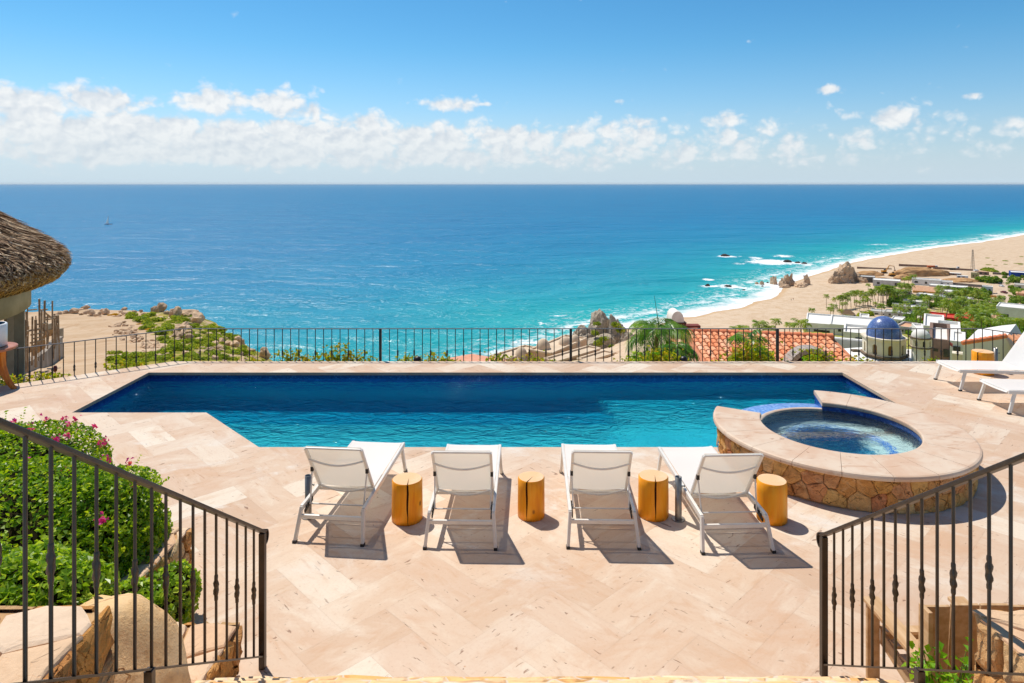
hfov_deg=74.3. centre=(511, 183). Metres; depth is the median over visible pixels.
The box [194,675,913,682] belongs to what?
stone steps
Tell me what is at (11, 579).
green shrub
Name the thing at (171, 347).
scrub bush
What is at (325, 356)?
creeper
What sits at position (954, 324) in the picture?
white house
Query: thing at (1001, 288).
road
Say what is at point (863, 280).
rock outcrop
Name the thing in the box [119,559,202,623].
trailing plant
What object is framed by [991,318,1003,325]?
coconut palm
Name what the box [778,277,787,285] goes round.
beach rock
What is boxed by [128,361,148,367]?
creeper
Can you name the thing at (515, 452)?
deck grout
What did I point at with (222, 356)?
scrub bush
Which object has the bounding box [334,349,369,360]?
creeper
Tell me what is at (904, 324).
white house
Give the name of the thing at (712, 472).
sun lounger
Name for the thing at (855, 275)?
rock outcrop
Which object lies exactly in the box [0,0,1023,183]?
sky
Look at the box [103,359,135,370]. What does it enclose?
creeper
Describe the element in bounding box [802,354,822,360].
garden bush
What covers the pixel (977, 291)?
coconut palm
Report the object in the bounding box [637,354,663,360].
creeper
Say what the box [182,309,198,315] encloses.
tan boulder
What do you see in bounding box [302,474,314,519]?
umbrella sleeve
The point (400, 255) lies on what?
sea
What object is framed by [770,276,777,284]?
beach rock
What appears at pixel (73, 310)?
tan boulder
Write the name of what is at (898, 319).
white house
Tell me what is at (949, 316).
red house
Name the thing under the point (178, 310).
tan boulder
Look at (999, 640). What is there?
stair wall
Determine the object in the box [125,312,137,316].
scrub bush
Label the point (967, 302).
coconut palm
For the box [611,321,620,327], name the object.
scrub bush
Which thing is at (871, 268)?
yard wall
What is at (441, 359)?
creeper
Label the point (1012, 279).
garden tree
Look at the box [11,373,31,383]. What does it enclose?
creeper
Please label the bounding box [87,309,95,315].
tan boulder
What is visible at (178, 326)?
tan boulder
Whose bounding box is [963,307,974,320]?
coconut palm
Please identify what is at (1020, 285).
white house
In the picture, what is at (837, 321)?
white house
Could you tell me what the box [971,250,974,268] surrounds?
lattice mast
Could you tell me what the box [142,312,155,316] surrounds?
scrub bush
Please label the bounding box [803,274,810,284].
beach rock
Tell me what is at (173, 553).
kerb wall
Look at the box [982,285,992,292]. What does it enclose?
gatehouse
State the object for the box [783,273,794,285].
beach rock
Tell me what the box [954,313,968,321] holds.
coconut palm
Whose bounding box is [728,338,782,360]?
creeper
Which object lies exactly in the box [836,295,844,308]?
coconut palm
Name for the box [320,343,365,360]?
creeper
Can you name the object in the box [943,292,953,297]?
coconut palm
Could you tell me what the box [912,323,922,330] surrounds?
white house
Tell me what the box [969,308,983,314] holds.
coconut palm
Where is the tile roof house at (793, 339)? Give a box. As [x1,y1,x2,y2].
[664,308,854,360]
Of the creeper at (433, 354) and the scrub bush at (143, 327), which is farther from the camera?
the scrub bush at (143, 327)
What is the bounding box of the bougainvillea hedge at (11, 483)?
[0,407,172,578]
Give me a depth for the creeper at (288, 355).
14.58 m
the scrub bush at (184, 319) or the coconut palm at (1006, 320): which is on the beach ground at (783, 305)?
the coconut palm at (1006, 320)
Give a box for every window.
[814,329,829,332]
[943,349,948,356]
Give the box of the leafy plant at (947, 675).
[901,637,973,682]
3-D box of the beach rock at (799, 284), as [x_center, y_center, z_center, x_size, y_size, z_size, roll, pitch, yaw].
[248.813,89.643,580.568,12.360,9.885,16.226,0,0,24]
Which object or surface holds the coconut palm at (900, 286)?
on the beach ground at (783, 305)
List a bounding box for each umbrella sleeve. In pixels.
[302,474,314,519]
[672,475,684,522]
[993,347,999,360]
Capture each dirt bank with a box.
[858,271,883,275]
[888,267,949,276]
[893,274,911,279]
[942,278,979,282]
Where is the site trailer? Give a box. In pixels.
[957,275,967,277]
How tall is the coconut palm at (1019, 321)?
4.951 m
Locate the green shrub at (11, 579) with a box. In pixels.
[0,519,121,607]
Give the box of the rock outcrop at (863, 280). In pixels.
[858,277,867,282]
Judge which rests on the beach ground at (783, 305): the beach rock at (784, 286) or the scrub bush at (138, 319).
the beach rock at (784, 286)
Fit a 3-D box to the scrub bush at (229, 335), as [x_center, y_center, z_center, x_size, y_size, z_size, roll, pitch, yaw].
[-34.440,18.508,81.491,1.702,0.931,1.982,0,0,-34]
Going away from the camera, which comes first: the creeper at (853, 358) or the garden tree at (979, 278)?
the creeper at (853, 358)
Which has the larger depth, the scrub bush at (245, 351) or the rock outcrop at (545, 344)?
the rock outcrop at (545, 344)
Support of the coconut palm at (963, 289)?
on the beach ground at (783, 305)
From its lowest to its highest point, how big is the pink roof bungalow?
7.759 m
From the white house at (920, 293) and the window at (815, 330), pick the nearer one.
the window at (815, 330)
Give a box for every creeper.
[0,375,26,385]
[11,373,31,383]
[30,371,59,380]
[33,372,70,379]
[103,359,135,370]
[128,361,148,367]
[239,357,265,360]
[269,348,318,360]
[291,354,317,360]
[309,352,345,360]
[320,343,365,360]
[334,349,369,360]
[353,355,377,360]
[394,352,436,360]
[415,352,446,360]
[424,356,449,360]
[484,351,511,360]
[518,350,544,360]
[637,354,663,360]
[646,345,682,360]
[664,354,688,360]
[719,353,750,360]
[723,344,763,360]
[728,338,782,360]
[739,351,782,360]
[786,346,836,360]
[812,351,839,360]
[839,355,865,360]
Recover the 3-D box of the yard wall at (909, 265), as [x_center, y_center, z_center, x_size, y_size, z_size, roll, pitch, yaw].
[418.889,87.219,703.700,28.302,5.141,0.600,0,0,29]
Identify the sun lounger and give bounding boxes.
[292,440,406,546]
[423,444,502,550]
[559,443,640,549]
[657,446,775,554]
[934,332,1023,390]
[977,378,1023,414]
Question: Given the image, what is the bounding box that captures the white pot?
[0,321,7,346]
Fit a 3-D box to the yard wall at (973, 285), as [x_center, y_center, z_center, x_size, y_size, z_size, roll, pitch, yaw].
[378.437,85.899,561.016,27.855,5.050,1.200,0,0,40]
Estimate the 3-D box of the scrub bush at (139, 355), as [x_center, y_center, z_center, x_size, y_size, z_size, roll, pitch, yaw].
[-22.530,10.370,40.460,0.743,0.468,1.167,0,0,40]
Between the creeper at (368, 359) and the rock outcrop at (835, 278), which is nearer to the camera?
the creeper at (368, 359)
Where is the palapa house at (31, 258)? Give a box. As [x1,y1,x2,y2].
[0,211,72,383]
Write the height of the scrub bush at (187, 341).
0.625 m
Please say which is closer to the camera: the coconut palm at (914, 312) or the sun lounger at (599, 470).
the sun lounger at (599, 470)
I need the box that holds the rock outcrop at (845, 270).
[836,261,853,282]
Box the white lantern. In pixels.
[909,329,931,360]
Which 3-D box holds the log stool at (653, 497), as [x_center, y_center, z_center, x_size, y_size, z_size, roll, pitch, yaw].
[1.598,3.526,7.643,0.340,0.448,0.345,0,0,0]
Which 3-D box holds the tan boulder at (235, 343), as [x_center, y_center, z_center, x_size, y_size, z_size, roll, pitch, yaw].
[-26.138,15.201,63.732,0.824,0.714,0.772,0,0,40]
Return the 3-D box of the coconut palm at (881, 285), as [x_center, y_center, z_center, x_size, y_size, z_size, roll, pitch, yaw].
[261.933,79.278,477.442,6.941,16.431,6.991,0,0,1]
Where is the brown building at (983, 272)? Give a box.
[977,271,988,274]
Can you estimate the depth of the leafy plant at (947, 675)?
4.15 m
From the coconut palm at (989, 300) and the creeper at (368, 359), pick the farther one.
the coconut palm at (989, 300)
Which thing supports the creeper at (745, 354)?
attached to the terrace fence at (570, 344)
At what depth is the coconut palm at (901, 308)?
379.92 m
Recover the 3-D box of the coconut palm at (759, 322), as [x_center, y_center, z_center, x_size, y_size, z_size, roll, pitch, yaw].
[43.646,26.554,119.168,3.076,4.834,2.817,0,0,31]
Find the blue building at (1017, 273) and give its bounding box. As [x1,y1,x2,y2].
[1009,270,1023,276]
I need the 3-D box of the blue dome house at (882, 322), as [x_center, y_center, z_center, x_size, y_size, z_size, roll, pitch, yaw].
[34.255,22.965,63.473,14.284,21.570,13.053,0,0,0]
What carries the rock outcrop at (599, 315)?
on the beach ground at (783, 305)
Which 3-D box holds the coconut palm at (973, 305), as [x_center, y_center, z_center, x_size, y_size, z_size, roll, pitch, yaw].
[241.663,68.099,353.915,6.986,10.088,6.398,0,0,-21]
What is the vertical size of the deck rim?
0.080 m
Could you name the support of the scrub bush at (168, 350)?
on the headland ground at (77, 327)
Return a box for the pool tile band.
[78,375,885,412]
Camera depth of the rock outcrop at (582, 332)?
226.20 m
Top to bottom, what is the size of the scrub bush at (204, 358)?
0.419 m
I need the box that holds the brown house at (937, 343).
[929,322,950,359]
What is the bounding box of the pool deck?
[0,361,1023,682]
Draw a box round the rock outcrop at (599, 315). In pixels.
[588,309,608,336]
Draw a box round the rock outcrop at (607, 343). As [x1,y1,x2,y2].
[588,333,615,348]
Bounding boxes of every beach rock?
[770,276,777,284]
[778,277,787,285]
[779,284,790,287]
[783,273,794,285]
[794,281,808,287]
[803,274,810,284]
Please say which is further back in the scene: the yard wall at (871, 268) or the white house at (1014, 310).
the yard wall at (871, 268)
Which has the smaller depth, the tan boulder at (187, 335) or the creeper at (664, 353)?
the creeper at (664, 353)
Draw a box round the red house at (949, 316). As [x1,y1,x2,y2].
[922,312,960,321]
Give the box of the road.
[992,275,1012,302]
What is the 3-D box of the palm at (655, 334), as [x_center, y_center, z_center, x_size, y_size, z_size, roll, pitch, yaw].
[4.651,6.359,20.884,2.374,5.751,2.188,0,0,0]
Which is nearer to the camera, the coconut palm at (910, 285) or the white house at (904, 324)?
the white house at (904, 324)
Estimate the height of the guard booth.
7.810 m
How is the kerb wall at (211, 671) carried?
on the pool deck
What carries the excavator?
on the beach ground at (783, 305)
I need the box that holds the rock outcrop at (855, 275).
[853,269,860,281]
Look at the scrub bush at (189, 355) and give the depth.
38.22 m
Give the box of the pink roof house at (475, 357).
[439,354,505,360]
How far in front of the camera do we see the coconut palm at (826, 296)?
471.84 m
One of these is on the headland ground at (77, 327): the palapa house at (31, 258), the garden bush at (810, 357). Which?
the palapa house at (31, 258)
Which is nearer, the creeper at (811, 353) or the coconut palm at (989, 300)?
the creeper at (811, 353)
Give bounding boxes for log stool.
[392,472,422,525]
[518,471,544,521]
[638,470,668,521]
[756,474,787,525]
[971,349,994,375]
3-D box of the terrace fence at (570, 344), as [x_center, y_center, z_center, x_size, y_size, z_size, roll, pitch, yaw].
[1.501,3.679,14.390,17.024,1.182,0.052,0,0,0]
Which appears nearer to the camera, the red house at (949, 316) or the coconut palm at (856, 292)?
the red house at (949, 316)
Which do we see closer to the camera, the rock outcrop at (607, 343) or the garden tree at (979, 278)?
the rock outcrop at (607, 343)
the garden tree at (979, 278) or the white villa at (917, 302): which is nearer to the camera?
the white villa at (917, 302)
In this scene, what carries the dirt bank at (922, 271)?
on the beach ground at (783, 305)
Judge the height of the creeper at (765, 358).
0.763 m
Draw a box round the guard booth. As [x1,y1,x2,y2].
[971,272,978,277]
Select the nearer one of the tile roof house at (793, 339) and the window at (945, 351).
the tile roof house at (793, 339)
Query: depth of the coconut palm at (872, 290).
474.65 m
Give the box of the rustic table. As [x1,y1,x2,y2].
[0,342,17,388]
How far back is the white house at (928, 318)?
137.66 m
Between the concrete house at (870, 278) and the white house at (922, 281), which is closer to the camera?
the white house at (922, 281)
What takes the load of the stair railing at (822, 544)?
on the pool deck
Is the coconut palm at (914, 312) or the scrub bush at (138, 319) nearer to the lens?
the scrub bush at (138, 319)
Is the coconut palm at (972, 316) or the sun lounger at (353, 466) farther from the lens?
the coconut palm at (972, 316)
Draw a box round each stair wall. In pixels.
[0,605,118,682]
[973,609,1023,682]
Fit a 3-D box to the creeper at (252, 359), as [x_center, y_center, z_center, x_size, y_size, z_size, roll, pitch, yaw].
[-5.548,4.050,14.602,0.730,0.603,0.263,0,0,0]
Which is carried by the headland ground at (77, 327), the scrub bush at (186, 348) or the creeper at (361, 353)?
the scrub bush at (186, 348)
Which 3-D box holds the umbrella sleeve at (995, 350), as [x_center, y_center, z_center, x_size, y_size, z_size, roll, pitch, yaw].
[9.620,3.513,13.450,0.150,0.475,0.150,0,0,0]
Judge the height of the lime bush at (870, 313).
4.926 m
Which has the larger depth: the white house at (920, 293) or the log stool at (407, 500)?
the white house at (920, 293)
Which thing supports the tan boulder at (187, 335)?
on the headland ground at (77, 327)
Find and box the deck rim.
[72,361,894,412]
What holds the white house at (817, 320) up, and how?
on the beach ground at (783, 305)
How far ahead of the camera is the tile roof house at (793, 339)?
24.85 m
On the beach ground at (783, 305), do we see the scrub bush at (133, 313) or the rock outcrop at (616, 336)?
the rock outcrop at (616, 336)
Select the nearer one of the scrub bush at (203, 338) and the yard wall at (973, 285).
the scrub bush at (203, 338)
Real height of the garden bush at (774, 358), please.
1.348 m
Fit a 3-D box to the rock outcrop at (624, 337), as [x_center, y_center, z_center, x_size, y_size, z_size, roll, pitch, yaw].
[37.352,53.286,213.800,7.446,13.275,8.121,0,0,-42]
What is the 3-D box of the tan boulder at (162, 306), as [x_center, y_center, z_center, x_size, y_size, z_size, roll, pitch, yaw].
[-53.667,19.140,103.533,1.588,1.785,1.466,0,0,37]
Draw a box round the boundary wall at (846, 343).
[835,337,861,347]
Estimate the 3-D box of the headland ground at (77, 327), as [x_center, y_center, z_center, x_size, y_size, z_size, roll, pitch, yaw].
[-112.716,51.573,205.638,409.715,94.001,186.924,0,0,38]
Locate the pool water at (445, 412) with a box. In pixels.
[85,379,876,446]
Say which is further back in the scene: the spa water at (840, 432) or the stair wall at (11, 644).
the spa water at (840, 432)
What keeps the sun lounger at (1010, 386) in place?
on the pool deck
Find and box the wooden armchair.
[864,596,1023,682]
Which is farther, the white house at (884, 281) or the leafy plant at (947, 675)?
the white house at (884, 281)
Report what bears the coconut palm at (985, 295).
on the beach ground at (783, 305)
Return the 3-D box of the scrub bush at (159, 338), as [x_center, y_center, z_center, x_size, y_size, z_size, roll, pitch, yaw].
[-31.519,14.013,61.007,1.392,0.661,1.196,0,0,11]
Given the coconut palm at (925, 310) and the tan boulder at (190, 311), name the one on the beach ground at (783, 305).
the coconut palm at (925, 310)
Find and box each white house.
[806,313,830,332]
[830,314,873,335]
[843,323,867,338]
[871,309,884,314]
[873,278,900,285]
[892,316,904,323]
[898,321,913,333]
[912,277,940,285]
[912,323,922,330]
[916,292,954,297]
[923,313,943,331]
[929,283,967,289]
[936,320,960,331]
[941,280,952,284]
[950,331,964,359]
[996,302,1023,317]
[1014,283,1023,288]
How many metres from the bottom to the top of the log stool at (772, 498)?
0.444 m
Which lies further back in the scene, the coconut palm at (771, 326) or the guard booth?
the guard booth
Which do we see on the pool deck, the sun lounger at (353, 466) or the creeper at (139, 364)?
the sun lounger at (353, 466)
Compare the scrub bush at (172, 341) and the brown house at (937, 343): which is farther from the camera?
the brown house at (937, 343)
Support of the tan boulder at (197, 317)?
on the headland ground at (77, 327)
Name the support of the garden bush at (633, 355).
on the beach ground at (783, 305)
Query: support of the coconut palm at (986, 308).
on the beach ground at (783, 305)
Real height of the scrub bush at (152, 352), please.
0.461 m
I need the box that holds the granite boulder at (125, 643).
[78,593,190,682]
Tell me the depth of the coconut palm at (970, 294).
458.05 m
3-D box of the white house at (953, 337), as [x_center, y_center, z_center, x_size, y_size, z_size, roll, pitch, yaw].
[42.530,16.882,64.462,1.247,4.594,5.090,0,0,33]
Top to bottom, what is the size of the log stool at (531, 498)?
0.442 m
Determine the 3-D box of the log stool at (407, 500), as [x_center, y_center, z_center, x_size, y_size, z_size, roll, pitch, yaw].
[-1.171,3.524,7.555,0.344,0.452,0.347,0,0,0]
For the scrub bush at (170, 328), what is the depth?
71.51 m
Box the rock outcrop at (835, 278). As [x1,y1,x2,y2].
[828,271,843,283]
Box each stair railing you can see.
[0,417,268,682]
[816,453,1023,682]
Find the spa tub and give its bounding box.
[713,390,982,513]
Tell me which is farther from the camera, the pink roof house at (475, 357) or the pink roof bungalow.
the pink roof bungalow
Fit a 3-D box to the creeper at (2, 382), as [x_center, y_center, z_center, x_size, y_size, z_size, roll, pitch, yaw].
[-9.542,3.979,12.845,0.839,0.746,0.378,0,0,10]
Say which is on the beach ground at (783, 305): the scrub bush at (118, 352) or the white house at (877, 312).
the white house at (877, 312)
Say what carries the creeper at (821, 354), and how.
attached to the terrace fence at (570, 344)
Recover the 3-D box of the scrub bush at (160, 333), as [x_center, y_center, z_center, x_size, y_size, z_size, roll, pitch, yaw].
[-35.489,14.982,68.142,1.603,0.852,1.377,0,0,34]
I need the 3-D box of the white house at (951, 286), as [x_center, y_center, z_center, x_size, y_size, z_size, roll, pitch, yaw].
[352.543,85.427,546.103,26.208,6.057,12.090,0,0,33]
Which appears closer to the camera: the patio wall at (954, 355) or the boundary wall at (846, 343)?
the patio wall at (954, 355)
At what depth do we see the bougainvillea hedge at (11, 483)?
5.90 m
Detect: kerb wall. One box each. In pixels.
[119,527,190,581]
[177,621,242,682]
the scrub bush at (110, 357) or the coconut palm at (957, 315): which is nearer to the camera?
the scrub bush at (110, 357)
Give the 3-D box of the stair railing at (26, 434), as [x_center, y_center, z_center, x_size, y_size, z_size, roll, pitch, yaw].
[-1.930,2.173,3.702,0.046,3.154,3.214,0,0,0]
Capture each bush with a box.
[104,355,121,360]
[107,350,122,354]
[118,353,130,359]
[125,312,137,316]
[125,314,135,318]
[125,352,146,359]
[132,316,148,321]
[132,359,149,361]
[138,325,150,329]
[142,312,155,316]
[147,351,164,355]
[148,316,166,321]
[152,355,167,360]
[154,328,166,334]
[156,335,170,340]
[158,347,173,353]
[161,322,174,326]
[162,326,174,329]
[166,345,180,350]
[167,339,180,345]
[167,342,185,346]
[171,317,189,321]
[175,345,194,350]
[177,357,190,360]
[178,353,196,357]
[179,338,194,343]
[190,356,210,360]
[196,337,207,341]
[204,326,218,331]
[205,343,215,347]
[205,350,220,354]
[209,353,230,359]
[221,333,232,338]
[226,350,239,354]
[227,348,248,355]
[229,356,239,360]
[593,340,602,345]
[599,336,608,340]
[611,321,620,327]
[615,327,625,333]
[626,351,649,360]
[655,341,700,360]
[753,345,775,360]
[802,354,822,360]
[864,310,873,315]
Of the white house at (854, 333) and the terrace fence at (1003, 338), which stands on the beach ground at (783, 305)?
the white house at (854, 333)
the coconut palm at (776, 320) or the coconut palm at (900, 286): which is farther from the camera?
the coconut palm at (900, 286)
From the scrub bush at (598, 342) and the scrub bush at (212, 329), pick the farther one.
the scrub bush at (598, 342)
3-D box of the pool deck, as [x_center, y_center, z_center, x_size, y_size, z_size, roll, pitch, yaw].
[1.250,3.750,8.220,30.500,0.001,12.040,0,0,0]
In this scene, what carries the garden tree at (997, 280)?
on the beach ground at (783, 305)
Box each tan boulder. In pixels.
[69,308,78,313]
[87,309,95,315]
[102,308,109,314]
[150,306,158,312]
[157,302,166,311]
[173,306,181,315]
[173,324,185,332]
[176,331,185,338]
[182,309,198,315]
[185,333,193,338]
[191,311,203,323]
[230,340,239,347]
[234,336,240,342]
[259,347,270,359]
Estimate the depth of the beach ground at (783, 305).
563.48 m
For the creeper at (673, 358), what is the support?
attached to the terrace fence at (570, 344)
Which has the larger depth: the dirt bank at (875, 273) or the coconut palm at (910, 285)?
the dirt bank at (875, 273)
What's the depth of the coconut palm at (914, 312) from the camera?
221.48 m
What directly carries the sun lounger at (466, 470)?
on the pool deck
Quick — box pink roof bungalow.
[912,285,936,293]
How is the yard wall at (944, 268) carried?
on the beach ground at (783, 305)
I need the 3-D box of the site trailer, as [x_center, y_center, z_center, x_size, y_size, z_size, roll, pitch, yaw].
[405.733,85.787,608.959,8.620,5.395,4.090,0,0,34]
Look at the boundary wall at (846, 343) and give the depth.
72.07 m
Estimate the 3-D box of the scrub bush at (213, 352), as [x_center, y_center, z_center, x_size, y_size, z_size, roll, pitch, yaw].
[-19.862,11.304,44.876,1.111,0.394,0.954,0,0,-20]
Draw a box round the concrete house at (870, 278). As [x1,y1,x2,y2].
[858,275,874,282]
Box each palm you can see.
[623,296,695,357]
[725,329,771,360]
[737,325,750,329]
[751,320,768,329]
[761,324,775,330]
[769,318,781,327]
[783,322,794,330]
[790,318,811,331]
[823,294,828,307]
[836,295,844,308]
[850,290,859,306]
[867,288,877,306]
[876,287,886,302]
[876,303,887,310]
[879,284,888,302]
[890,290,898,295]
[897,283,905,288]
[897,306,905,315]
[900,289,908,299]
[905,283,914,288]
[911,305,928,322]
[913,309,922,322]
[920,299,929,305]
[937,304,947,312]
[940,298,960,320]
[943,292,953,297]
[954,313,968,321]
[959,288,969,295]
[960,324,971,331]
[961,300,970,307]
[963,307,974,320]
[965,310,984,327]
[967,304,979,308]
[967,321,980,333]
[968,292,977,298]
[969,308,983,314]
[972,288,983,302]
[972,315,989,327]
[979,305,994,319]
[979,310,994,327]
[981,292,990,298]
[983,297,994,303]
[984,318,995,326]
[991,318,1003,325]
[995,312,1006,318]
[995,317,1015,324]
[1012,318,1023,329]
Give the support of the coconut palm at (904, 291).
on the beach ground at (783, 305)
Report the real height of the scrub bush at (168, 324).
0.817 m
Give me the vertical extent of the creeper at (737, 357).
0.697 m
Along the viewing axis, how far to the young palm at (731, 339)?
18.73 m
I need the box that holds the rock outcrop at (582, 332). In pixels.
[572,325,593,337]
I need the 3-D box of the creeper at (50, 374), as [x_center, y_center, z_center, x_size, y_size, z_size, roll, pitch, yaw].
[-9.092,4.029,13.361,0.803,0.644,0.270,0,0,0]
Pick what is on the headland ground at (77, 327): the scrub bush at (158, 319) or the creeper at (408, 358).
the scrub bush at (158, 319)
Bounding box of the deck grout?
[19,362,1021,676]
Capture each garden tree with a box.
[887,301,900,306]
[974,275,985,281]
[981,276,995,283]
[985,275,1001,283]
[1006,277,1020,282]
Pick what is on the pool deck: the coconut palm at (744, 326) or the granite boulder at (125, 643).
the granite boulder at (125, 643)
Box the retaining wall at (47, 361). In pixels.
[0,323,63,378]
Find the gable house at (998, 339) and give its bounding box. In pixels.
[961,324,1021,360]
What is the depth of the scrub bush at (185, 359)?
33.81 m
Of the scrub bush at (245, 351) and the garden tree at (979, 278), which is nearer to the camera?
the scrub bush at (245, 351)
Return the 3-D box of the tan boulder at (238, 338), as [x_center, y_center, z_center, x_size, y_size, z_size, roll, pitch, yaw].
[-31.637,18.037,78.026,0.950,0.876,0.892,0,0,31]
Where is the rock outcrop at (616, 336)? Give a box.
[606,314,627,343]
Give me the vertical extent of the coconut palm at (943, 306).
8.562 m
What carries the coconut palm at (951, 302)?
on the beach ground at (783, 305)
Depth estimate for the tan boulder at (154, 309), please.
99.48 m
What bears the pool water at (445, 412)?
in the pool basin
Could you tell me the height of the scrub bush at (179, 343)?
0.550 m
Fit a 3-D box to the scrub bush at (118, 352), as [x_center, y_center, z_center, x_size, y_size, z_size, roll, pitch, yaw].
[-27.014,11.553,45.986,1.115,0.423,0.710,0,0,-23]
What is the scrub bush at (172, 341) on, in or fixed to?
on the headland ground at (77, 327)
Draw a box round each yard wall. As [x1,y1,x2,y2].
[857,267,891,268]
[899,264,926,266]
[933,267,972,270]
[953,283,981,286]
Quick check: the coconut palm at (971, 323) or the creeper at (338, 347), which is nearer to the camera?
the creeper at (338, 347)
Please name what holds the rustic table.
on the pool deck
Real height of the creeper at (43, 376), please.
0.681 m
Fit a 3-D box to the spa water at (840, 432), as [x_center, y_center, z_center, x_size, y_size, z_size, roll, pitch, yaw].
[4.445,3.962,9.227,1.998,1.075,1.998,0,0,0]
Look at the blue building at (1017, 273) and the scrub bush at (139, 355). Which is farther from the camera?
the blue building at (1017, 273)
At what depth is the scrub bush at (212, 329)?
79.77 m
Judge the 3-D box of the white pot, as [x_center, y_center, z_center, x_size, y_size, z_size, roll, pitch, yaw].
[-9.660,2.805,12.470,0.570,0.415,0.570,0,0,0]
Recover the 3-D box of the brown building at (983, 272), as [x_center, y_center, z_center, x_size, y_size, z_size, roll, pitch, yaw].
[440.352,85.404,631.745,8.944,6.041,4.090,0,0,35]
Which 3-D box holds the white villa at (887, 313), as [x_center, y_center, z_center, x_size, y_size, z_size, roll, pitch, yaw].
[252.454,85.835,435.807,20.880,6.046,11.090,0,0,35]
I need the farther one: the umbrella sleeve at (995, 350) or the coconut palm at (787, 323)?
the coconut palm at (787, 323)
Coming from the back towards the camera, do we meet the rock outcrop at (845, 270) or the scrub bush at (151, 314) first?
the rock outcrop at (845, 270)
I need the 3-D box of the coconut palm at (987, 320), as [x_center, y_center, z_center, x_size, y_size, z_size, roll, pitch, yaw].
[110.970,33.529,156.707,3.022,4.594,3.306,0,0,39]
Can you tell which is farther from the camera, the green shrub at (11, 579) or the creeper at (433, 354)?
the creeper at (433, 354)
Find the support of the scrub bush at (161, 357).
on the headland ground at (77, 327)
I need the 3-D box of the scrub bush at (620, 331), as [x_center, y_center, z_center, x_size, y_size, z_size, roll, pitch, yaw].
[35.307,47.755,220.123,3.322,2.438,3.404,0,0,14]
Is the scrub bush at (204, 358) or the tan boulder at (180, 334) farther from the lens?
the tan boulder at (180, 334)
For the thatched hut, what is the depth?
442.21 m
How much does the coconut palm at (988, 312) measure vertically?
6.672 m
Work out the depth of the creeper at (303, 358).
14.58 m
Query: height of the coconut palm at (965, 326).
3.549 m
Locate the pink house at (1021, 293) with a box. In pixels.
[1016,291,1023,295]
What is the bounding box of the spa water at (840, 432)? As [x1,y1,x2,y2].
[761,410,920,454]
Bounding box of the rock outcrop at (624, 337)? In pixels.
[617,332,635,343]
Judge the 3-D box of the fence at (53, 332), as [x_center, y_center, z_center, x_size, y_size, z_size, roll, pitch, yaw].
[-21.891,7.311,30.984,0.976,4.234,11.456,0,0,-27]
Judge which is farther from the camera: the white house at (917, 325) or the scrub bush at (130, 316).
the white house at (917, 325)
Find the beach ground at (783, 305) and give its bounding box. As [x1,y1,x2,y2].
[574,235,1023,360]
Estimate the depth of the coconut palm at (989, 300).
440.91 m
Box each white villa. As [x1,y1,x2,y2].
[884,309,911,316]
[892,303,923,310]
[903,299,928,306]
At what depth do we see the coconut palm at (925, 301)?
443.05 m
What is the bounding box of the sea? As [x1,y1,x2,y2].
[0,184,1023,360]
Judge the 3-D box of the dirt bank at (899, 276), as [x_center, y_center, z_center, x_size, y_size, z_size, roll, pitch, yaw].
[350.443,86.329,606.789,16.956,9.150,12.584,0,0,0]
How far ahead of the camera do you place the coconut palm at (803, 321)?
117.21 m
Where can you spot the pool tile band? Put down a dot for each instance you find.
(485, 377)
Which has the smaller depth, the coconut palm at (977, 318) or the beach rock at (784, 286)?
the coconut palm at (977, 318)
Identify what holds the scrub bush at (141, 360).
on the headland ground at (77, 327)
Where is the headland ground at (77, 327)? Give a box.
[0,309,271,385]
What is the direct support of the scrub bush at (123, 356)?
on the headland ground at (77, 327)
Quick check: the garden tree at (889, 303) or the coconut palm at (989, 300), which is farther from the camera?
the garden tree at (889, 303)
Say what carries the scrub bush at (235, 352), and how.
on the headland ground at (77, 327)
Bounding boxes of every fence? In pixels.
[5,328,182,384]
[25,299,59,371]
[183,328,981,360]
[982,328,1021,358]
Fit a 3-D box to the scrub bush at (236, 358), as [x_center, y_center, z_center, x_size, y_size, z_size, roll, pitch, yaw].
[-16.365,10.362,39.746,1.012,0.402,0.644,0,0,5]
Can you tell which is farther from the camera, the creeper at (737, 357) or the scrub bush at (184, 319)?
the scrub bush at (184, 319)
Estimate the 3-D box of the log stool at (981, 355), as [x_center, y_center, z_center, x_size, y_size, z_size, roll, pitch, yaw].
[9.291,3.529,13.340,0.380,0.442,0.381,0,0,0]
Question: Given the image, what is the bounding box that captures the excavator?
[881,265,895,272]
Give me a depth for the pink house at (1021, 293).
507.21 m
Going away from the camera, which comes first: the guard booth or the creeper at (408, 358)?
the creeper at (408, 358)
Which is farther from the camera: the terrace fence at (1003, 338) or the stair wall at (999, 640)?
the terrace fence at (1003, 338)
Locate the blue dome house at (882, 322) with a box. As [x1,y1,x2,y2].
[844,316,910,360]
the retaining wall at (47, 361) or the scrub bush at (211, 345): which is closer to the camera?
the retaining wall at (47, 361)
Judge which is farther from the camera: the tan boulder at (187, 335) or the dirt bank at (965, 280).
the dirt bank at (965, 280)
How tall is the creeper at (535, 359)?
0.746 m
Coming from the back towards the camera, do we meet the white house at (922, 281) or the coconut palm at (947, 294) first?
the white house at (922, 281)
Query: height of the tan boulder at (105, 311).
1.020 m
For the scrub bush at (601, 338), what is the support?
on the rock outcrop at (607, 343)
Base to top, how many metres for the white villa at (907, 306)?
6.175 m
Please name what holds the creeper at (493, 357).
attached to the terrace fence at (570, 344)
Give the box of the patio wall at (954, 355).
[952,351,962,359]
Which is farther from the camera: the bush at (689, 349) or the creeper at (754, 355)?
the bush at (689, 349)

